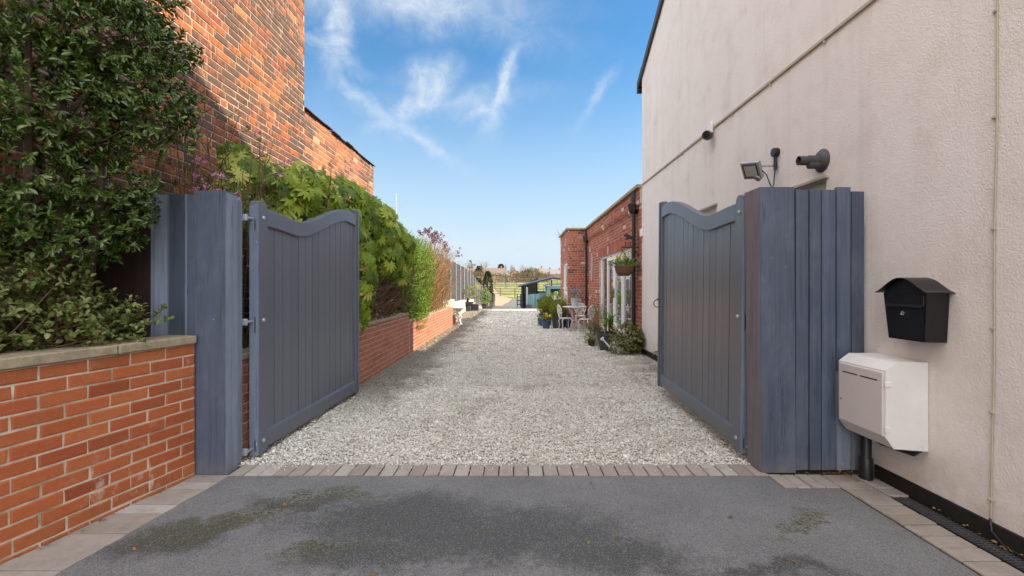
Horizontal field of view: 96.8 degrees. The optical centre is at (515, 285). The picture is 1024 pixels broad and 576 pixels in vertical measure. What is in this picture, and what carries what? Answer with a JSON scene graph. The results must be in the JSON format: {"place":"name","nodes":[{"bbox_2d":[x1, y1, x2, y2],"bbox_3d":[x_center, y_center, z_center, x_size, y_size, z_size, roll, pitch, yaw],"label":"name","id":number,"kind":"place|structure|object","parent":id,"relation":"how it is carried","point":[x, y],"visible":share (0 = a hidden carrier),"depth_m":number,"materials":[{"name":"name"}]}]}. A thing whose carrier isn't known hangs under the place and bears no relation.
{"place":"outdoors","nodes":[
{"label":"outdoors","id":0,"kind":"place"},
{"bbox_2d":[194,314,385,451],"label":"border soil","id":1,"kind":"structure","parent":0,"point":[247,343],"depth_m":3.52,"materials":[{"name":"brown soil"}]},
{"bbox_2d":[134,60,343,357],"bbox_3d":[-2.511,-0.560,4.203,1.386,2.385,1.895,0,0,0],"label":"flowering shrub","id":2,"kind":"object","parent":1,"relation":"on","point":[244,241],"visible":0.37,"depth_m":4.01,"materials":[{"name":"green plant"}]},
{"bbox_2d":[208,141,417,332],"bbox_3d":[-2.355,-0.433,6.423,1.175,2.184,4.277,0,0,9],"label":"fatsia shrub","id":3,"kind":"object","parent":1,"relation":"on","point":[387,238],"visible":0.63,"depth_m":5.74,"materials":[{"name":"green plant"}]},
{"bbox_2d":[359,254,418,325],"bbox_3d":[-2.452,0.000,7.222,1.821,1.186,4.031,0,0,0],"label":"bare hedge","id":4,"kind":"object","parent":1,"relation":"on","point":[384,304],"visible":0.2,"depth_m":7.47,"materials":[{"name":"brown plant"}]},
{"bbox_2d":[383,227,460,330],"bbox_3d":[-2.218,-0.145,10.198,2.244,2.214,3.097,0,0,-20],"label":"green hedge","id":5,"kind":"object","parent":1,"relation":"on","point":[418,309],"visible":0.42,"depth_m":9.77,"materials":[{"name":"green plant"}]},
{"bbox_2d":[408,226,475,312],"bbox_3d":[-2.429,-0.405,13.380,2.123,2.372,4.928,0,0,0],"label":"dry hedge","id":6,"kind":"object","parent":1,"relation":"on","point":[443,277],"visible":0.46,"depth_m":12.90,"materials":[{"name":"beige plant"}]},
{"bbox_2d":[194,280,560,461],"bbox_3d":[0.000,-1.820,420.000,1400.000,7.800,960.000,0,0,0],"label":"ground","id":7,"kind":"structure","parent":0,"point":[510,295],"depth_m":75.56,"materials":[{"name":"soil"}]},
{"bbox_2d":[0,0,375,338],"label":"old brick house","id":8,"kind":"structure","parent":7,"relation":"on","point":[252,56],"depth_m":5.31,"materials":[{"name":"brick"}]},
{"bbox_2d":[392,193,400,213],"bbox_3d":[-5.900,-1.620,22.500,0.440,5.900,0.032,0,0,0],"label":"aerial mast","id":9,"kind":"object","parent":7,"relation":"on","point":[396,201],"visible":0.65,"depth_m":22.49,"materials":[{"name":"metal"}]},
{"bbox_2d":[432,299,473,314],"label":"white retaining wall","id":10,"kind":"structure","parent":7,"relation":"on","point":[460,303],"depth_m":20.84,"materials":[{"name":"white paint"}]},
{"bbox_2d":[442,256,482,307],"bbox_3d":[-2.850,0.640,29.179,0.095,3.580,23.811,0,0,0],"label":"panel fence","id":11,"kind":"object","parent":7,"relation":"on","point":[466,277],"visible":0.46,"depth_m":23.78,"materials":[{"name":"wood"}]},
{"bbox_2d":[474,266,483,275],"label":"conifer tree","id":12,"kind":"object","parent":7,"relation":"on","point":[478,268],"visible":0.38,"depth_m":189.28,"materials":[{"name":"green plant"}]},
{"bbox_2d":[477,260,496,277],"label":"bare tree","id":13,"kind":"object","parent":7,"relation":"on","point":[481,268],"visible":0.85,"depth_m":170.47,"materials":[{"name":"brown plant"}]},
{"bbox_2d":[485,266,505,275],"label":"house","id":14,"kind":"structure","parent":7,"relation":"on","point":[500,270],"depth_m":202.01,"materials":[{"name":"pink brick"}]},
{"bbox_2d":[471,270,548,281],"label":"field hedge","id":15,"kind":"object","parent":7,"relation":"on","point":[508,279],"visible":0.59,"depth_m":107.21,"materials":[{"name":"plant"}]},
{"bbox_2d":[484,282,549,288],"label":"post and rail fence","id":16,"kind":"object","parent":7,"relation":"on","point":[494,284],"visible":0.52,"depth_m":74.34,"materials":[{"name":"brown wood"}]},
{"bbox_2d":[490,288,544,297],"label":"post and rail fence","id":17,"kind":"object","parent":7,"relation":"on","point":[514,291],"visible":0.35,"depth_m":56.33,"materials":[{"name":"brown wood"}]},
{"bbox_2d":[514,267,550,281],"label":"thicket","id":18,"kind":"object","parent":7,"relation":"on","point":[529,270],"visible":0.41,"depth_m":118.05,"materials":[{"name":"brown plant"}]},
{"bbox_2d":[533,266,544,277],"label":"house","id":19,"kind":"structure","parent":7,"relation":"on","point":[542,269],"depth_m":198.65,"materials":[{"name":"pink tile"}]},
{"bbox_2d":[545,267,552,276],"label":"house","id":20,"kind":"structure","parent":7,"relation":"on","point":[547,271],"depth_m":205.78,"materials":[{"name":"pink tile"}]},
{"bbox_2d":[549,268,560,279],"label":"house","id":21,"kind":"structure","parent":7,"relation":"on","point":[556,273],"depth_m":200.32,"materials":[{"name":"pink brick"}]},
{"bbox_2d":[637,0,1023,555],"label":"rendered house","id":22,"kind":"structure","parent":7,"relation":"on","point":[889,106],"depth_m":2.94,"materials":[{"name":"cream painted textured render"},{"name":"black paint"}]},
{"bbox_2d":[640,185,642,236],"bbox_3d":[2.474,-1.470,8.945,0.048,1.000,0.090,0,0,0],"label":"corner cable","id":23,"kind":"object","parent":22,"relation":"attached to","point":[641,232],"visible":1,"depth_m":8.93,"materials":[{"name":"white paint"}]},
{"bbox_2d":[702,121,712,139],"bbox_3d":[2.430,-1.953,5.750,0.122,0.235,0.176,0,0,37],"label":"security camera","id":24,"kind":"object","parent":22,"relation":"attached to","point":[707,134],"visible":1,"depth_m":5.71,"materials":[{"name":"white paint"}]},
{"bbox_2d":[699,203,717,214],"bbox_3d":[2.549,-0.601,6.030,0.142,0.858,0.800,0,0,0],"label":"window","id":25,"kind":"structure","parent":22,"relation":"in","point":[712,211],"depth_m":5.94,"materials":[{"name":"beige glass"}]},
{"bbox_2d":[642,0,874,184],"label":"conduit","id":26,"kind":"object","parent":22,"relation":"attached to","point":[836,28],"visible":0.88,"depth_m":4.17,"materials":[{"name":"plastic"}]},
{"bbox_2d":[740,148,779,186],"bbox_3d":[2.329,-1.123,4.346,0.342,0.384,0.226,0,0,0],"label":"flood light","id":27,"kind":"object","parent":22,"relation":"attached to","point":[753,170],"visible":0.99,"depth_m":4.33,"materials":[{"name":"metal"}]},
{"bbox_2d":[792,174,828,189],"bbox_3d":[2.549,-0.371,4.140,0.142,1.038,1.020,0,0,0],"label":"window","id":28,"kind":"structure","parent":22,"relation":"in","point":[822,186],"depth_m":3.83,"materials":[{"name":"beige glass"}]},
{"bbox_2d":[796,149,829,172],"bbox_3d":[2.404,-1.020,3.710,0.198,0.190,0.190,0,0,0],"label":"boiler flue","id":29,"kind":"object","parent":22,"relation":"attached to","point":[819,161],"visible":1,"depth_m":3.67,"materials":[{"name":"grey plastic"}]},
{"bbox_2d":[839,353,927,456],"bbox_3d":[2.361,0.758,2.948,0.272,0.587,0.404,0,0,0],"label":"meter box","id":30,"kind":"object","parent":22,"relation":"attached to","point":[883,399],"visible":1,"depth_m":2.77,"materials":[{"name":"white paint"}]},
{"bbox_2d":[839,362,883,435],"bbox_3d":[2.234,0.721,2.952,0.017,0.388,0.376,0,0,0],"label":"door","id":31,"kind":"structure","parent":30,"relation":"in","point":[861,390],"depth_m":2.92,"materials":[{"name":"grey plastic"}]},
{"bbox_2d":[875,278,954,342],"bbox_3d":[2.417,0.140,2.770,0.163,0.380,0.370,0,0,0],"label":"letter box","id":32,"kind":"object","parent":22,"relation":"attached to","point":[917,309],"visible":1,"depth_m":2.68,"materials":[{"name":"black paint"}]},
{"bbox_2d":[887,307,924,339],"bbox_3d":[2.371,0.227,2.765,0.020,0.183,0.260,0,0,0],"label":"door","id":33,"kind":"structure","parent":32,"relation":"in","point":[910,325],"depth_m":2.75,"materials":[{"name":"black paint"}]},
{"bbox_2d":[988,0,998,518],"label":"wall cable","id":34,"kind":"object","parent":22,"relation":"attached to","point":[993,328],"depth_m":2.37,"materials":[{"name":"plastic"}]},
{"bbox_2d":[989,518,1023,558],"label":"loose cable","id":35,"kind":"object","parent":22,"relation":"attached to","point":[997,538],"visible":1,"depth_m":2.33,"materials":[{"name":"black plastic"}]},
{"bbox_2d":[304,0,658,273],"label":"sky","id":36,"kind":"structure","parent":0,"point":[497,127],"materials":[{"name":"blue"}]},
{"bbox_2d":[238,309,747,465],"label":"gravel drive","id":37,"kind":"structure","parent":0,"point":[465,314],"depth_m":4.54,"materials":[{"name":"grey gravel"}]},
{"bbox_2d":[242,307,452,459],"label":"brick dwarf wall","id":38,"kind":"structure","parent":37,"relation":"on","point":[396,339],"depth_m":7.37,"materials":[{"name":"brick"}]},
{"bbox_2d":[452,309,460,323],"bbox_3d":[-2.090,1.032,15.748,0.428,0.597,0.426,0,0,0],"label":"terracotta pot","id":39,"kind":"object","parent":37,"relation":"on","point":[454,319],"visible":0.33,"depth_m":15.60,"materials":[{"name":"orange ceramic"}]},
{"bbox_2d":[453,307,463,324],"bbox_3d":[-1.930,1.035,15.350,0.410,0.590,0.406,0,0,0],"label":"bird bath","id":40,"kind":"object","parent":37,"relation":"on","point":[458,316],"visible":0.98,"depth_m":15.27,"materials":[{"name":"white stone"}]},
{"bbox_2d":[462,284,480,310],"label":"potted plant","id":41,"kind":"object","parent":37,"relation":"on","point":[468,305],"visible":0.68,"depth_m":23.89,"materials":[{"name":"plant"}]},
{"bbox_2d":[471,303,478,310],"bbox_3d":[-2.220,1.094,24.608,0.440,0.472,0.393,0,0,0],"label":"trough planter","id":42,"kind":"object","parent":37,"relation":"on","point":[474,307],"visible":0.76,"depth_m":24.42,"materials":[{"name":"black"}]},
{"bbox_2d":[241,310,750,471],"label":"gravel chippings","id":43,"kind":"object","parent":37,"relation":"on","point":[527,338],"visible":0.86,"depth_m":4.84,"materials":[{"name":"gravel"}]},
{"bbox_2d":[537,309,543,325],"bbox_3d":[0.861,1.041,15.103,0.389,0.577,0.350,0,0,33],"label":"pansy pot","id":44,"kind":"object","parent":37,"relation":"on","point":[539,315],"visible":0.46,"depth_m":15.02,"materials":[{"name":"blue ceramic"}]},
{"bbox_2d":[537,296,553,324],"bbox_3d":[1.042,0.829,15.396,0.671,1.001,0.666,0,0,0],"label":"topiary ball","id":45,"kind":"object","parent":37,"relation":"on","point":[544,303],"visible":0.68,"depth_m":15.23,"materials":[{"name":"green plant"}]},
{"bbox_2d":[540,312,551,328],"bbox_3d":[0.942,1.075,14.037,0.380,0.509,0.370,0,0,19],"label":"pansy pot","id":46,"kind":"object","parent":37,"relation":"on","point":[545,322],"visible":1,"depth_m":13.96,"materials":[{"name":"blue ceramic"}]},
{"bbox_2d":[546,290,566,304],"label":"light green shrub","id":47,"kind":"object","parent":37,"relation":"on","point":[555,296],"visible":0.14,"depth_m":16.77,"materials":[{"name":"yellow plant"}]},
{"bbox_2d":[548,299,567,328],"bbox_3d":[1.330,0.862,14.197,0.652,0.937,0.659,0,0,0],"label":"topiary ball","id":48,"kind":"object","parent":37,"relation":"on","point":[554,314],"visible":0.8,"depth_m":14.04,"materials":[{"name":"green plant"}]},
{"bbox_2d":[557,304,573,331],"bbox_3d":[1.430,0.934,13.245,0.443,0.786,0.376,0,0,-15],"label":"garden chair","id":49,"kind":"object","parent":37,"relation":"on","point":[559,313],"visible":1,"depth_m":13.15,"materials":[{"name":"white metal"}]},
{"bbox_2d":[564,312,573,327],"bbox_3d":[1.623,1.075,14.393,0.339,0.510,0.411,0,0,-42],"label":"pansy pot","id":50,"kind":"object","parent":37,"relation":"on","point":[566,321],"visible":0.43,"depth_m":14.30,"materials":[{"name":"ceramic"}]},
{"bbox_2d":[563,306,586,330],"bbox_3d":[1.750,0.969,13.450,0.720,0.718,0.716,0,0,0],"label":"garden table","id":51,"kind":"object","parent":37,"relation":"on","point":[579,309],"visible":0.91,"depth_m":13.37,"materials":[{"name":"white metal"}]},
{"bbox_2d":[568,288,581,305],"bbox_3d":[1.751,0.337,13.414,0.440,0.542,0.435,0,0,0],"label":"flower pot","id":52,"kind":"object","parent":51,"relation":"on","point":[575,301],"visible":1,"depth_m":13.34,"materials":[{"name":"grey plant"}]},
{"bbox_2d":[574,303,585,328],"bbox_3d":[2.024,0.934,14.271,0.376,0.786,0.443,0,0,10],"label":"garden chair","id":53,"kind":"object","parent":37,"relation":"on","point":[583,309],"visible":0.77,"depth_m":14.40,"materials":[{"name":"white metal"}]},
{"bbox_2d":[577,305,594,332],"bbox_3d":[1.996,0.934,12.837,0.443,0.786,0.376,0,0,40],"label":"garden chair","id":54,"kind":"object","parent":37,"relation":"on","point":[587,319],"visible":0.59,"depth_m":12.73,"materials":[{"name":"white metal"}]},
{"bbox_2d":[583,330,597,346],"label":"potted shrub","id":55,"kind":"object","parent":37,"relation":"on","point":[591,342],"visible":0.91,"depth_m":9.94,"materials":[{"name":"green plant"}]},
{"bbox_2d":[583,304,607,345],"bbox_3d":[1.765,0.856,10.107,0.608,0.949,0.582,0,0,17],"label":"potted shrub","id":56,"kind":"object","parent":37,"relation":"on","point":[594,330],"visible":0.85,"depth_m":10.05,"materials":[{"name":"green plant"}]},
{"bbox_2d":[559,184,641,346],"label":"brick outbuilding","id":57,"kind":"structure","parent":37,"relation":"on","point":[601,238],"depth_m":12.55,"materials":[{"name":"brick"}]},
{"bbox_2d":[564,263,566,303],"bbox_3d":[1.885,0.186,16.660,0.070,2.008,1.276,0,0,0],"label":"window","id":58,"kind":"structure","parent":57,"relation":"in","point":[565,265],"depth_m":17.17,"materials":[{"name":"white glass"}]},
{"bbox_2d":[591,253,592,280],"bbox_3d":[2.486,-0.599,14.850,0.026,0.925,0.367,0,0,0],"label":"wall ornament","id":59,"kind":"object","parent":57,"relation":"attached to","point":[591,267],"depth_m":14.85,"materials":[{"name":"grey plastic"}]},
{"bbox_2d":[607,256,613,328],"bbox_3d":[2.545,0.203,12.225,0.120,1.955,0.900,0,0,0],"label":"door","id":60,"kind":"structure","parent":57,"relation":"in","point":[610,269],"depth_m":12.35,"materials":[{"name":"white glass"}]},
{"bbox_2d":[613,254,622,331],"bbox_3d":[2.545,0.203,11.315,0.120,1.955,0.900,0,0,0],"label":"door","id":61,"kind":"structure","parent":57,"relation":"in","point":[618,280],"depth_m":11.39,"materials":[{"name":"white glass"}]},
{"bbox_2d":[621,233,639,256],"bbox_3d":[2.317,-0.830,9.220,0.375,0.500,0.040,0,0,0],"label":"hanging bracket","id":62,"kind":"object","parent":57,"relation":"attached to","point":[629,237],"visible":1,"depth_m":9.22,"materials":[{"name":"black metal"}]},
{"bbox_2d":[609,249,639,275],"bbox_3d":[2.170,-0.468,9.209,0.792,0.537,0.748,0,0,41],"label":"hanging basket","id":63,"kind":"object","parent":62,"relation":"hanging from","point":[624,268],"visible":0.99,"depth_m":9.10,"materials":[{"name":"wicker"}]},
{"bbox_2d":[595,310,622,350],"bbox_3d":[1.931,0.899,9.357,0.623,0.862,0.643,0,0,0],"label":"potted yucca","id":64,"kind":"object","parent":37,"relation":"on","point":[605,335],"visible":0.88,"depth_m":9.30,"materials":[{"name":"green plant"}]},
{"bbox_2d":[600,337,624,353],"bbox_3d":[1.918,1.167,8.962,0.505,0.326,0.200,0,0,8],"label":"watering can","id":65,"kind":"object","parent":37,"relation":"on","point":[608,345],"visible":0.51,"depth_m":8.91,"materials":[{"name":"white paint"}]},
{"bbox_2d":[608,320,645,354],"bbox_3d":[2.180,1.029,8.950,0.794,0.710,0.758,0,0,0],"label":"variegated bush","id":66,"kind":"object","parent":37,"relation":"on","point":[628,345],"visible":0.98,"depth_m":8.80,"materials":[{"name":"green plant"}]},
{"bbox_2d":[483,283,511,305],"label":"dirt path","id":67,"kind":"structure","parent":0,"point":[501,300],"depth_m":52.60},
{"bbox_2d":[479,299,538,308],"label":"asphalt yard","id":68,"kind":"structure","parent":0,"point":[511,304],"depth_m":44.61,"materials":[{"name":"grey asphalt"}]},
{"bbox_2d":[478,288,490,307],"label":"potted bush","id":69,"kind":"object","parent":68,"relation":"on","point":[484,305],"visible":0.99,"depth_m":30.16,"materials":[{"name":"green plant"}]},
{"bbox_2d":[482,270,494,307],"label":"conifer tree","id":70,"kind":"object","parent":68,"relation":"on","point":[488,274],"visible":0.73,"depth_m":42.26,"materials":[{"name":"green plant"}]},
{"bbox_2d":[489,293,494,307],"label":"board fence","id":71,"kind":"object","parent":68,"relation":"on","point":[491,304],"visible":0.61,"depth_m":40.61,"materials":[{"name":"grey wood"}]},
{"bbox_2d":[517,294,520,306],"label":"yard gate","id":72,"kind":"structure","parent":68,"relation":"on","point":[518,300],"depth_m":42.94,"materials":[{"name":"black metal"}]},
{"bbox_2d":[526,287,551,307],"bbox_3d":[1.788,1.085,35.135,1.976,1.950,0.130,0,0,0],"label":"teal fence","id":73,"kind":"object","parent":68,"relation":"on","point":[531,299],"visible":0.48,"depth_m":35.10,"materials":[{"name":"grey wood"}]},
{"bbox_2d":[518,276,560,307],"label":"car port","id":74,"kind":"object","parent":68,"relation":"on","point":[532,285],"visible":0.45,"depth_m":40.80,"materials":[{"name":"grey metal"}]},
{"bbox_2d":[543,284,560,298],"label":"teal shed","id":75,"kind":"structure","parent":68,"relation":"on","point":[548,289],"depth_m":34.30,"materials":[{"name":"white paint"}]},
{"bbox_2d":[0,464,1023,575],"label":"block paving","id":76,"kind":"structure","parent":0,"point":[58,556],"depth_m":2.90,"materials":[{"name":"sandy mortar"},{"name":"concrete block paving"}]},
{"bbox_2d":[0,335,195,564],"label":"brick garden wall","id":77,"kind":"structure","parent":76,"relation":"on","point":[92,433],"depth_m":2.52,"materials":[{"name":"brick"}]},
{"bbox_2d":[195,191,241,474],"bbox_3d":[-2.143,0.356,3.308,0.219,2.048,0.235,0,0,0],"label":"timber gatepost","id":78,"kind":"object","parent":76,"relation":"on","point":[218,332],"visible":0.86,"depth_m":3.19,"materials":[{"name":"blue wood"}]},
{"bbox_2d":[242,201,358,455],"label":"driveway gate","id":79,"kind":"structure","parent":78,"relation":"attached to","point":[303,321],"depth_m":4.15,"materials":[{"name":"grey wood"}]},
{"bbox_2d":[744,187,863,472],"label":"boarded pillar","id":80,"kind":"structure","parent":76,"relation":"on","point":[804,265],"depth_m":3.23,"materials":[{"name":"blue wood"}]},
{"bbox_2d":[653,195,747,453],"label":"driveway gate","id":81,"kind":"structure","parent":80,"relation":"attached to","point":[701,361],"depth_m":4.17,"materials":[{"name":"grey wood"}]},
{"bbox_2d":[858,435,873,480],"bbox_3d":[2.410,1.110,3.130,0.084,0.480,0.084,0,0,0],"label":"ground pipe","id":82,"kind":"object","parent":76,"relation":"on","point":[865,465],"visible":0.67,"depth_m":3.10,"materials":[{"name":"black plastic"}]},
{"bbox_2d":[890,496,1023,572],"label":"drain channel","id":83,"kind":"object","parent":76,"relation":"on","point":[1002,554],"visible":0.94,"depth_m":2.44,"materials":[{"name":"black paint"}]},
{"bbox_2d":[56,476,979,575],"bbox_3d":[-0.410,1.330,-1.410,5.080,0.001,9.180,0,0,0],"label":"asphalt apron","id":84,"kind":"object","parent":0,"point":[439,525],"visible":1,"depth_m":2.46,"materials":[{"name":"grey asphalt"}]},
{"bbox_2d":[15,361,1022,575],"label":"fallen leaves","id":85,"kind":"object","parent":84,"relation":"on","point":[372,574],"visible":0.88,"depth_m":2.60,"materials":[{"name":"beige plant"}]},
{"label":"raised bed soil","id":86,"kind":"structure","parent":0,"visible":0},
{"bbox_2d":[0,248,173,352],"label":"shrub","id":87,"kind":"object","parent":86,"relation":"on","point":[27,311],"visible":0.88,"depth_m":2.56,"materials":[{"name":"green plant"}]},
{"bbox_2d":[0,0,206,342],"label":"evergreen tree","id":88,"kind":"object","parent":86,"relation":"on","point":[67,53],"visible":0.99,"depth_m":2.70,"materials":[{"name":"green plant"}]},
{"bbox_2d":[72,194,194,344],"bbox_3d":[-2.723,-0.086,3.283,0.934,1.151,0.095,0,0,0],"label":"board fence","id":89,"kind":"object","parent":86,"relation":"on","point":[156,272],"visible":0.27,"depth_m":3.27,"materials":[{"name":"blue wood"}]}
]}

